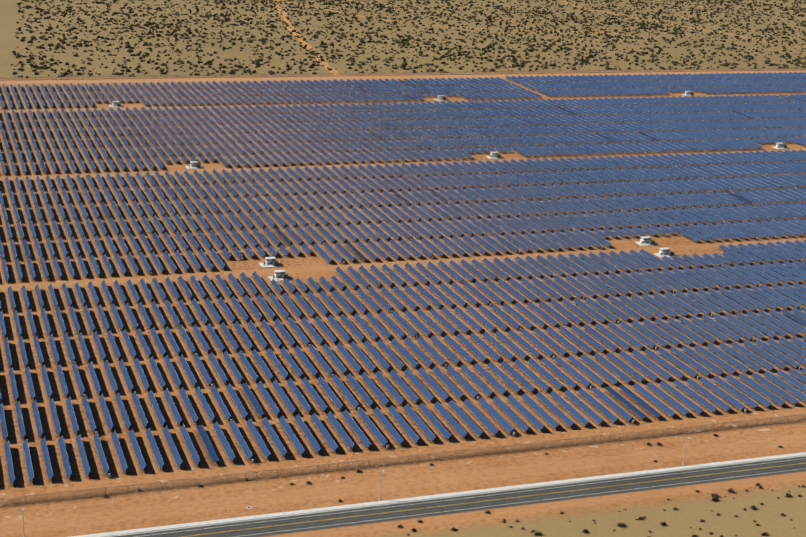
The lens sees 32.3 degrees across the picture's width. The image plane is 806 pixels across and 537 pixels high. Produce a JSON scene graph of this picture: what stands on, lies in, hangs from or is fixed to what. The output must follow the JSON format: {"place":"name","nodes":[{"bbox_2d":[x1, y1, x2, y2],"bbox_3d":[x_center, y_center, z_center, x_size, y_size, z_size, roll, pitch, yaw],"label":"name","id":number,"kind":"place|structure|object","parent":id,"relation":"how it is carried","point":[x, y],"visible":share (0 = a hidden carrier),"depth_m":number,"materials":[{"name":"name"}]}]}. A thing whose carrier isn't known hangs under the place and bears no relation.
{"place":"outdoors","nodes":[
{"label":"outdoors","id":0,"kind":"place"},
{"bbox_2d":[0,0,805,536],"bbox_3d":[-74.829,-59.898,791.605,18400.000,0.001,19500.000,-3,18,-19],"label":"ground","id":1,"kind":"structure","parent":0,"point":[168,504],"depth_m":558.62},
{"bbox_2d":[109,101,123,106],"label":"inverter station","id":2,"kind":"object","parent":1,"relation":"on","point":[116,104],"visible":1,"depth_m":937.68,"materials":[{"name":"metal"}]},
{"bbox_2d":[185,161,203,168],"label":"inverter station","id":3,"kind":"object","parent":1,"relation":"on","point":[194,165],"visible":1,"depth_m":772.34,"materials":[{"name":"metal"}]},
{"bbox_2d":[259,257,282,267],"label":"inverter station","id":4,"kind":"object","parent":1,"relation":"on","point":[269,262],"visible":1,"depth_m":600.34,"materials":[{"name":"metal"}]},
{"bbox_2d":[268,270,292,280],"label":"inverter station","id":5,"kind":"object","parent":1,"relation":"on","point":[279,275],"visible":0.96,"depth_m":582.56,"materials":[{"name":"metal"}]},
{"bbox_2d":[378,469,383,499],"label":"street light","id":6,"kind":"object","parent":1,"relation":"on","point":[380,483],"visible":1,"depth_m":388.12,"materials":[{"name":"grey metal"}]},
{"bbox_2d":[0,72,805,485],"bbox_3d":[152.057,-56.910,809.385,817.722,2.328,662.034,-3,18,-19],"label":"solar tables","id":7,"kind":"object","parent":1,"relation":"on","point":[736,84],"visible":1,"depth_m":652.38,"materials":[{"name":"glass"}]},
{"bbox_2d":[0,414,805,505],"bbox_3d":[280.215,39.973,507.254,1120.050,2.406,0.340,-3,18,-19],"label":"fence","id":8,"kind":"object","parent":1,"relation":"on","point":[455,452],"visible":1,"depth_m":411.97,"materials":[{"name":"grey metal"}]},
{"bbox_2d":[2,67,805,79],"bbox_3d":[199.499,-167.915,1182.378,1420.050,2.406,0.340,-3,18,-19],"label":"fence","id":9,"kind":"object","parent":1,"relation":"on","point":[515,72],"visible":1,"depth_m":1115.85,"materials":[{"name":"grey metal"}]},
{"bbox_2d":[8,80,802,476],"bbox_3d":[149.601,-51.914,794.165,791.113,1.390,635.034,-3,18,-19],"label":"drive boxes","id":10,"kind":"object","parent":1,"relation":"on","point":[494,234],"visible":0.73,"depth_m":638.40,"materials":[{"name":"grey"}]},
{"bbox_2d":[11,0,805,77],"bbox_3d":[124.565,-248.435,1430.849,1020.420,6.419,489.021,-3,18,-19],"label":"desert shrubs","id":11,"kind":"object","parent":1,"relation":"on","point":[385,42],"visible":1,"depth_m":1352.09,"materials":[{"name":"green plant"}]},
{"bbox_2d":[434,95,448,100],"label":"inverter station","id":12,"kind":"object","parent":1,"relation":"on","point":[441,98],"visible":1,"depth_m":1012.20,"materials":[{"name":"metal"}]},
{"bbox_2d":[103,434,781,501],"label":"shrubs","id":13,"kind":"object","parent":1,"relation":"on","point":[309,482],"visible":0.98,"depth_m":401.97,"materials":[{"name":"green plant"}]},
{"bbox_2d":[486,152,502,158],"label":"inverter station","id":14,"kind":"object","parent":1,"relation":"on","point":[494,155],"visible":1,"depth_m":829.56,"materials":[{"name":"metal"}]},
{"bbox_2d":[272,0,802,75],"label":"dirt tracks","id":15,"kind":"object","parent":1,"relation":"on","point":[309,47],"visible":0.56,"depth_m":1431.79},
{"bbox_2d":[397,482,803,536],"bbox_3d":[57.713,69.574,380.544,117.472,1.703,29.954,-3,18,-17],"label":"shrubs","id":16,"kind":"object","parent":1,"relation":"on","point":[715,498],"visible":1,"depth_m":382.00,"materials":[{"name":"green plant"}]},
{"bbox_2d":[635,236,658,245],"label":"inverter station","id":17,"kind":"object","parent":1,"relation":"on","point":[646,241],"visible":1,"depth_m":658.29,"materials":[{"name":"metal"}]},
{"bbox_2d":[653,247,676,257],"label":"inverter station","id":18,"kind":"object","parent":1,"relation":"on","point":[667,252],"visible":1,"depth_m":640.57,"materials":[{"name":"metal"}]},
{"bbox_2d":[681,91,695,95],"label":"inverter station","id":19,"kind":"object","parent":1,"relation":"on","point":[688,93],"visible":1,"depth_m":1077.16,"materials":[{"name":"metal"}]},
{"bbox_2d":[773,143,789,148],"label":"inverter station","id":20,"kind":"object","parent":1,"relation":"on","point":[780,146],"visible":1,"depth_m":892.85,"materials":[{"name":"metal"}]},
{"bbox_2d":[71,452,805,536],"bbox_3d":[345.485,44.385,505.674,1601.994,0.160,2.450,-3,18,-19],"label":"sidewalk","id":21,"kind":"structure","parent":0,"point":[371,504],"depth_m":392.15,"materials":[{"name":"concrete"}]},
{"bbox_2d":[114,456,805,536],"bbox_3d":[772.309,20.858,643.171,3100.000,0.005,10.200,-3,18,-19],"label":"road","id":22,"kind":"structure","parent":0,"point":[392,512],"depth_m":391.09,"materials":[{"name":"grey asphalt"}]}
]}

